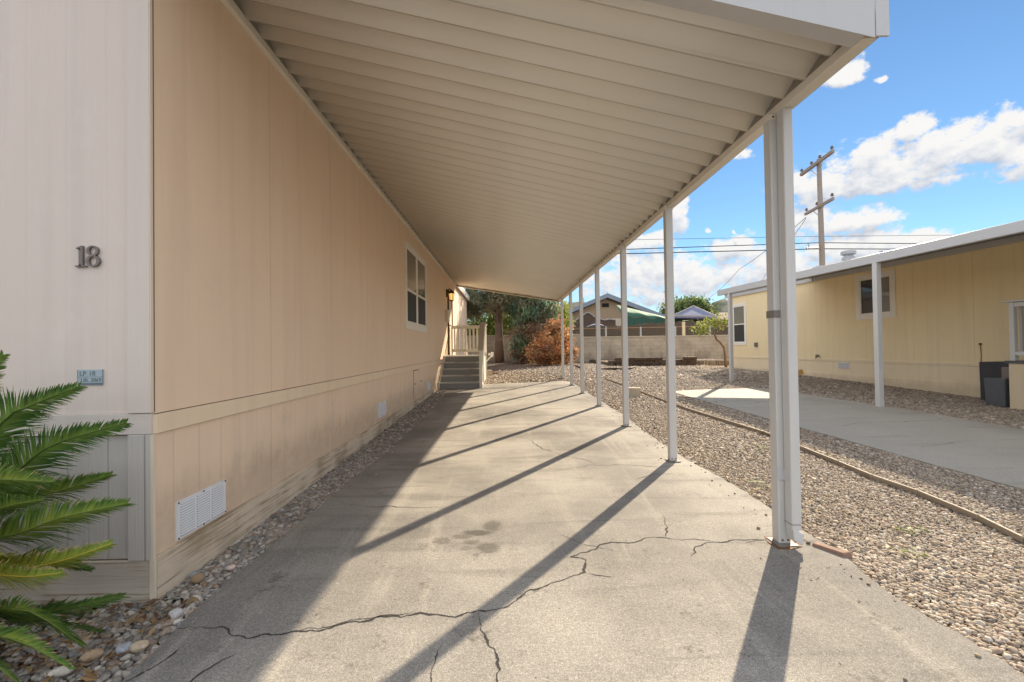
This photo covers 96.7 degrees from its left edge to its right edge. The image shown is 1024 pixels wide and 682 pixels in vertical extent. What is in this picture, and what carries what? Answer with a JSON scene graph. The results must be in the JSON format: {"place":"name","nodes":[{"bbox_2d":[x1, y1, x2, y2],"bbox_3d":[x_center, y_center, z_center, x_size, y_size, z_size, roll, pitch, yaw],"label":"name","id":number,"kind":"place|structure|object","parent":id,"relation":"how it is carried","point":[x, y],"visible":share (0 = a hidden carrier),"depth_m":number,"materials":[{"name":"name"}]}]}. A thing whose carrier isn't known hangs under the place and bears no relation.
{"place":"outdoors","nodes":[
{"label":"outdoors","id":0,"kind":"place"},
{"bbox_2d":[0,361,1023,681],"bbox_3d":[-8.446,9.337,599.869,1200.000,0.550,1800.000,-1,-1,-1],"label":"ground","id":1,"kind":"structure","parent":0,"point":[504,365],"depth_m":3.64,"materials":[{"name":"grey gravel"}]},
{"bbox_2d":[0,350,136,681],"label":"sago palm","id":2,"kind":"object","parent":1,"relation":"on","point":[15,496],"visible":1,"depth_m":1.79,"materials":[{"name":"green plant"}]},
{"bbox_2d":[0,389,447,681],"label":"river gravel","id":3,"kind":"structure","parent":1,"relation":"on","point":[251,546],"depth_m":2.31,"materials":[{"name":"grey gravel"}]},
{"bbox_2d":[47,665,73,677],"bbox_3d":[-1.739,1.274,1.758,0.080,0.041,0.037,0,-1,-28],"label":"stone","id":4,"kind":"object","parent":3,"relation":"on","point":[60,671],"visible":0.83,"depth_m":1.75,"materials":[{"name":"white stone"}]},
{"bbox_2d":[79,648,103,662],"bbox_3d":[-1.705,1.276,1.848,0.040,0.046,0.074,-2,-1,45],"label":"stone","id":5,"kind":"object","parent":3,"relation":"on","point":[94,654],"visible":0.98,"depth_m":1.84,"materials":[{"name":"beige stone"}]},
{"bbox_2d":[115,641,132,654],"bbox_3d":[-1.610,1.278,1.890,0.052,0.044,0.055,-1,-1,-1],"label":"stone","id":6,"kind":"object","parent":3,"relation":"on","point":[121,648],"visible":0.86,"depth_m":1.87,"materials":[{"name":"grey stone"}]},
{"bbox_2d":[129,640,149,652],"bbox_3d":[-1.555,1.274,1.895,0.075,0.042,0.047,-1,-1,-16],"label":"stone","id":7,"kind":"object","parent":3,"relation":"on","point":[138,646],"visible":1,"depth_m":1.89,"materials":[{"name":"beige stone"}]},
{"bbox_2d":[168,608,183,617],"bbox_3d":[-1.580,1.279,2.136,0.056,0.042,0.054,-1,-1,33],"label":"stone","id":8,"kind":"object","parent":3,"relation":"on","point":[175,612],"visible":0.96,"depth_m":2.12,"materials":[{"name":"white stone"}]},
{"bbox_2d":[190,573,204,583],"bbox_3d":[-1.699,1.284,2.458,0.066,0.054,0.052,-1,-1,-1],"label":"stone","id":9,"kind":"object","parent":3,"relation":"on","point":[197,578],"visible":1,"depth_m":2.44,"materials":[{"name":"beige stone"}]},
{"bbox_2d":[225,564,235,570],"bbox_3d":[-1.596,1.286,2.581,0.054,0.036,0.033,-1,-1,-1],"label":"stone","id":10,"kind":"object","parent":3,"relation":"on","point":[231,567],"visible":1,"depth_m":2.57,"materials":[{"name":"white stone"}]},
{"bbox_2d":[0,0,469,608],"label":"mobile home","id":11,"kind":"object","parent":1,"relation":"on","point":[248,314],"visible":0.88,"depth_m":2.55,"materials":[{"name":"beige"}]},
{"bbox_2d":[75,245,100,266],"bbox_3d":[-2.150,-0.429,2.307,0.123,0.108,0.016,-1,-1,-1],"label":"house number","id":12,"kind":"object","parent":11,"relation":"attached to","point":[88,258],"visible":1,"depth_m":2.30,"materials":[{"name":"grey metal"}]},
{"bbox_2d":[77,369,103,384],"bbox_3d":[-2.134,0.184,2.304,0.126,0.079,0.006,-1,-1,-1],"label":"registration plate","id":13,"kind":"object","parent":11,"relation":"attached to","point":[91,377],"visible":0.98,"depth_m":2.30,"materials":[{"name":"white metal"}]},
{"bbox_2d":[405,240,426,331],"bbox_3d":[-1.936,-1.008,9.259,0.042,1.595,2.140,-1,-1,-1],"label":"window","id":14,"kind":"structure","parent":11,"relation":"in","point":[415,265],"depth_m":9.08,"materials":[{"name":"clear glass"}]},
{"bbox_2d":[445,309,448,322],"bbox_3d":[-1.944,-0.759,13.691,0.104,0.390,0.330,-1,-1,-1],"label":"mailbox","id":15,"kind":"object","parent":11,"relation":"attached to","point":[446,315],"visible":1,"depth_m":13.54,"materials":[{"name":"beige metal"}]},
{"bbox_2d":[446,289,454,301],"bbox_3d":[-1.879,-1.399,13.896,0.260,0.413,0.173,-1,-1,-1],"label":"wall lantern","id":16,"kind":"object","parent":11,"relation":"attached to","point":[451,293],"depth_m":13.84,"materials":[{"name":"black metal"}]},
{"bbox_2d":[449,301,451,354],"bbox_3d":[-1.977,-0.535,14.642,0.100,1.989,0.876,-1,-1,-1],"label":"door","id":17,"kind":"structure","parent":11,"relation":"in","point":[450,303],"depth_m":14.69,"materials":[{"name":"white metal"}]},
{"bbox_2d":[467,311,494,335],"bbox_3d":[-2.146,-0.693,27.206,3.740,3.873,2.904,-1,-1,-1],"label":"broadleaf tree","id":18,"kind":"object","parent":1,"relation":"on","point":[483,319],"visible":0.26,"depth_m":26.80,"materials":[{"name":"green plant"}]},
{"bbox_2d":[464,288,521,362],"bbox_3d":[-1.021,-2.713,22.738,4.047,7.661,4.625,-1,-1,12],"label":"tree","id":19,"kind":"object","parent":1,"relation":"on","point":[487,302],"visible":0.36,"depth_m":22.03,"materials":[{"name":"green plant"}]},
{"bbox_2d":[482,295,518,334],"bbox_3d":[-0.161,-2.123,26.933,3.806,6.676,3.547,-1,-1,-1],"label":"broadleaf tree","id":20,"kind":"object","parent":1,"relation":"on","point":[506,322],"visible":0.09,"depth_m":26.52,"materials":[{"name":"green plant"}]},
{"bbox_2d":[500,314,545,363],"bbox_3d":[0.637,-0.116,21.790,2.495,2.463,2.135,-1,-1,-1],"label":"dry shrub","id":21,"kind":"object","parent":1,"relation":"on","point":[532,327],"visible":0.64,"depth_m":21.58,"materials":[{"name":"green plant"}]},
{"bbox_2d":[502,296,560,363],"bbox_3d":[1.075,-1.728,22.379,2.956,5.882,2.969,-1,-1,23],"label":"juniper tree","id":22,"kind":"object","parent":1,"relation":"on","point":[540,309],"visible":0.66,"depth_m":21.58,"materials":[{"name":"green plant"}]},
{"bbox_2d":[522,314,578,364],"bbox_3d":[1.682,-0.053,20.814,2.464,2.328,2.138,0,-1,-34],"label":"red bush","id":23,"kind":"object","parent":1,"relation":"on","point":[545,349],"visible":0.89,"depth_m":20.45,"materials":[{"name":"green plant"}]},
{"bbox_2d":[553,300,575,331],"bbox_3d":[2.691,-0.595,25.654,1.972,3.498,1.992,-1,-1,-1],"label":"young tree","id":24,"kind":"object","parent":1,"relation":"on","point":[566,317],"visible":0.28,"depth_m":25.41,"materials":[{"name":"green plant"}]},
{"bbox_2d":[568,312,615,335],"bbox_3d":[5.338,-0.286,32.060,3.508,3.375,2.050,-1,-1,-1],"label":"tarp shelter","id":25,"kind":"object","parent":1,"relation":"on","point":[588,318],"visible":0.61,"depth_m":31.10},
{"bbox_2d":[467,319,727,336],"bbox_3d":[4.399,-0.033,28.103,21.600,2.588,0.070,-1,-1,-1],"label":"wooden fence","id":26,"kind":"object","parent":1,"relation":"on","point":[614,332],"visible":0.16,"depth_m":28.13,"materials":[{"name":"brown wood"}]},
{"bbox_2d":[467,334,728,361],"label":"block wall","id":27,"kind":"structure","parent":1,"relation":"on","point":[706,346],"depth_m":24.60,"materials":[{"name":"concrete"}]},
{"bbox_2d":[540,292,664,335],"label":"neighbour house","id":28,"kind":"structure","parent":1,"relation":"on","point":[609,303],"depth_m":36.12,"materials":[{"name":"beige paint"}]},
{"bbox_2d":[629,387,640,396],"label":"concrete block","id":29,"kind":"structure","parent":1,"relation":"on","point":[634,391],"depth_m":9.47,"materials":[{"name":"beige concrete"}]},
{"bbox_2d":[568,322,726,336],"bbox_3d":[7.880,0.058,26.058,11.500,2.250,0.185,-1,-1,-1],"label":"pipe fence","id":30,"kind":"object","parent":1,"relation":"on","point":[683,327],"visible":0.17,"depth_m":26.06,"materials":[{"name":"metal"}]},
{"bbox_2d":[617,305,690,325],"bbox_3d":[10.270,-0.748,32.964,5.000,3.980,1.605,-1,-1,-1],"label":"shade awning","id":31,"kind":"object","parent":1,"relation":"on","point":[637,314],"visible":0.44,"depth_m":32.20,"materials":[{"name":"green fabric"}]},
{"bbox_2d":[590,357,728,365],"bbox_3d":[7.125,0.982,22.078,5.950,0.515,4.825,-1,-1,-1],"label":"timber planter","id":32,"kind":"object","parent":1,"relation":"on","point":[649,361],"visible":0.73,"depth_m":19.70,"materials":[{"name":"brown wood"}]},
{"bbox_2d":[658,291,720,321],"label":"orchard tree","id":33,"kind":"object","parent":1,"relation":"on","point":[680,304],"visible":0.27,"depth_m":45.44,"materials":[{"name":"green plant"}]},
{"bbox_2d":[674,305,717,319],"bbox_3d":[12.694,-0.634,31.383,3.979,3.640,2.759,-1,-1,3],"label":"pop up canopy","id":34,"kind":"object","parent":1,"relation":"on","point":[693,312],"visible":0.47,"depth_m":30.43,"materials":[{"name":"fabric"}]},
{"bbox_2d":[689,310,727,366],"bbox_3d":[7.871,-0.065,17.724,1.635,2.311,1.207,-1,-1,-1],"label":"tree","id":35,"kind":"object","parent":1,"relation":"on","point":[701,329],"visible":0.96,"depth_m":17.77,"materials":[{"name":"green plant"}]},
{"bbox_2d":[661,431,813,511],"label":"fallen leaves","id":36,"kind":"object","parent":1,"relation":"on","point":[738,478],"visible":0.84,"depth_m":4.09,"materials":[{"name":"brown plant"}]},
{"bbox_2d":[615,398,1002,601],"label":"leaf litter","id":37,"kind":"object","parent":1,"relation":"on","point":[909,599],"visible":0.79,"depth_m":3.70,"materials":[{"name":"brown plant"}]},
{"bbox_2d":[601,377,1023,542],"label":"edging board","id":38,"kind":"object","parent":1,"relation":"on","point":[989,523],"visible":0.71,"depth_m":3.78,"materials":[{"name":"brown wood"}]},
{"bbox_2d":[800,146,834,265],"bbox_3d":[12.793,-3.298,19.159,0.755,8.830,2.482,-1,-1,18],"label":"utility pole","id":39,"kind":"object","parent":1,"relation":"on","point":[820,203],"visible":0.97,"depth_m":19.09,"materials":[{"name":"brown wood"}]},
{"bbox_2d":[619,248,893,253],"bbox_3d":[7.172,-4.054,19.012,75.002,0.935,0.139,-1,-1,-1],"label":"overhead wire","id":40,"kind":"object","parent":39,"relation":"attached to","point":[746,250],"visible":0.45,"depth_m":19.06,"materials":[{"name":"black metal"}]},
{"bbox_2d":[626,242,919,249],"bbox_3d":[7.168,-4.253,19.071,75.002,0.929,0.170,-1,-1,-1],"label":"overhead wire","id":41,"kind":"object","parent":39,"relation":"attached to","point":[765,244],"visible":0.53,"depth_m":19.13,"materials":[{"name":"black metal"}]},
{"bbox_2d":[636,235,928,239],"bbox_3d":[7.162,-4.638,19.120,75.002,0.744,0.115,-1,-1,-1],"label":"overhead wire","id":42,"kind":"object","parent":39,"relation":"attached to","point":[801,236],"visible":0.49,"depth_m":19.20,"materials":[{"name":"black metal"}]},
{"bbox_2d":[748,445,929,557],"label":"weeds","id":43,"kind":"object","parent":1,"relation":"on","point":[908,527],"visible":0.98,"depth_m":2.92,"materials":[{"name":"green plant"}]},
{"bbox_2d":[724,233,1023,397],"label":"mobile home","id":44,"kind":"object","parent":1,"relation":"on","point":[945,320],"visible":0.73,"depth_m":10.22,"materials":[{"name":"yellow"}]},
{"bbox_2d":[733,302,746,344],"bbox_3d":[8.322,-0.612,16.687,0.026,1.520,0.870,-1,-1,-5],"label":"window","id":45,"kind":"structure","parent":44,"relation":"in","point":[739,310],"depth_m":16.65,"materials":[{"name":"white glass"}]},
{"bbox_2d":[855,269,895,319],"bbox_3d":[8.844,-1.106,11.093,0.026,1.120,1.080,-1,-1,-5],"label":"window","id":46,"kind":"structure","parent":44,"relation":"in","point":[863,283],"depth_m":11.19,"materials":[{"name":"clear glass"}]},
{"bbox_2d":[979,361,1008,400],"bbox_3d":[8.846,0.735,8.094,0.571,0.720,0.620,-1,-1,-5],"label":"storage bin","id":47,"kind":"object","parent":1,"relation":"on","point":[989,369],"visible":0.3,"depth_m":8.24,"materials":[{"name":"grey plastic"}]},
{"bbox_2d":[984,377,1009,406],"bbox_3d":[8.334,0.867,7.742,0.299,0.480,0.319,-1,-1,-5],"label":"planter","id":48,"kind":"object","parent":1,"relation":"on","point":[997,391],"visible":0.79,"depth_m":7.69,"materials":[{"name":"grey plastic"}]},
{"bbox_2d":[1001,367,1008,378],"bbox_3d":[8.546,0.774,7.713,0.200,0.660,0.280,-1,-1,-5],"label":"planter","id":49,"kind":"object","parent":1,"relation":"on","point":[1005,372],"visible":0.13,"depth_m":7.78,"materials":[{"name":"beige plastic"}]},
{"bbox_2d":[1002,299,1023,409],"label":"porch","id":50,"kind":"object","parent":1,"relation":"on","point":[1016,376],"visible":0.98,"depth_m":7.43,"materials":[{"name":"white wood"}]},
{"bbox_2d":[122,381,1023,681],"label":"driveway","id":51,"kind":"structure","parent":0,"point":[508,521],"depth_m":2.37,"materials":[{"name":"concrete"}]},
{"bbox_2d":[125,645,183,681],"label":"driveway crack","id":52,"kind":"object","parent":51,"relation":"on","point":[155,665],"visible":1,"depth_m":1.81,"materials":[{"name":"grey concrete"}]},
{"bbox_2d":[190,653,236,681],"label":"driveway crack","id":53,"kind":"object","parent":51,"relation":"on","point":[208,668],"visible":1,"depth_m":1.77,"materials":[{"name":"grey concrete"}]},
{"bbox_2d":[282,613,405,633],"bbox_3d":[-0.739,1.278,2.071,0.568,0.001,0.031,-1,-1,-16],"label":"driveway crack","id":54,"kind":"object","parent":51,"relation":"on","point":[354,619],"visible":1,"depth_m":2.10,"materials":[{"name":"grey concrete"}]},
{"bbox_2d":[438,322,486,389],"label":"entry steps","id":55,"kind":"structure","parent":51,"relation":"on","point":[467,371],"depth_m":12.78,"materials":[{"name":"grey paint"}]},
{"bbox_2d":[185,537,755,638],"bbox_3d":[0.059,1.270,2.427,3.189,0.003,0.422,-1,-1,-21],"label":"driveway crack","id":56,"kind":"object","parent":51,"relation":"on","point":[584,568],"visible":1,"depth_m":2.13,"materials":[{"name":"grey concrete"}]},
{"bbox_2d":[478,613,500,681],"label":"driveway crack","id":57,"kind":"object","parent":51,"relation":"on","point":[497,657],"visible":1,"depth_m":1.84,"materials":[{"name":"grey concrete"}]},
{"bbox_2d":[220,0,889,549],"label":"carport","id":58,"kind":"object","parent":51,"relation":"on","point":[554,150],"visible":1,"depth_m":3.31,"materials":[{"name":"beige metal"}]},
{"bbox_2d":[322,508,860,654],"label":"dirt crumbs","id":59,"kind":"object","parent":51,"relation":"on","point":[760,558],"visible":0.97,"depth_m":2.44,"materials":[{"name":"brown soil"}]},
{"bbox_2d":[721,539,759,542],"bbox_3d":[1.435,1.256,2.868,0.333,0.001,0.032,-1,-1,-6],"label":"driveway crack","id":60,"kind":"object","parent":51,"relation":"on","point":[740,539],"visible":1,"depth_m":2.88,"materials":[{"name":"grey concrete"}]},
{"bbox_2d":[812,542,851,558],"bbox_3d":[1.903,1.248,2.713,0.051,0.043,0.206,0,-1,-29],"label":"brick","id":61,"kind":"object","parent":51,"relation":"on","point":[843,553],"visible":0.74,"depth_m":2.69,"materials":[{"name":"ceramic"}]},
{"bbox_2d":[601,366,635,369],"bbox_3d":[4.211,1.035,17.229,1.701,0.118,0.707,-1,-1,-22],"label":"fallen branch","id":62,"kind":"object","parent":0,"point":[611,368],"visible":0.76,"depth_m":16.99,"materials":[{"name":"brown wood"}]},
{"bbox_2d":[563,298,727,311],"bbox_3d":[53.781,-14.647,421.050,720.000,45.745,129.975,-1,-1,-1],"label":"hill","id":63,"kind":"structure","parent":0,"point":[723,305],"depth_m":415.48,"materials":[{"name":"green plant"}]},
{"bbox_2d":[689,312,727,334],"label":"brown roofed house","id":64,"kind":"structure","parent":0,"point":[724,315],"depth_m":57.30,"materials":[{"name":"beige paint"}]},
{"bbox_2d":[467,0,1023,323],"label":"sky","id":65,"kind":"structure","parent":0,"point":[924,126],"materials":[{"name":"blue"}]},
{"bbox_2d":[676,388,1023,490],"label":"neighbour driveway","id":66,"kind":"structure","parent":0,"point":[994,453],"depth_m":5.85,"materials":[{"name":"concrete"}]},
{"bbox_2d":[717,220,1023,406],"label":"carport","id":67,"kind":"object","parent":66,"relation":"on","point":[989,233],"visible":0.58,"depth_m":7.80,"materials":[{"name":"white metal"}]}
]}

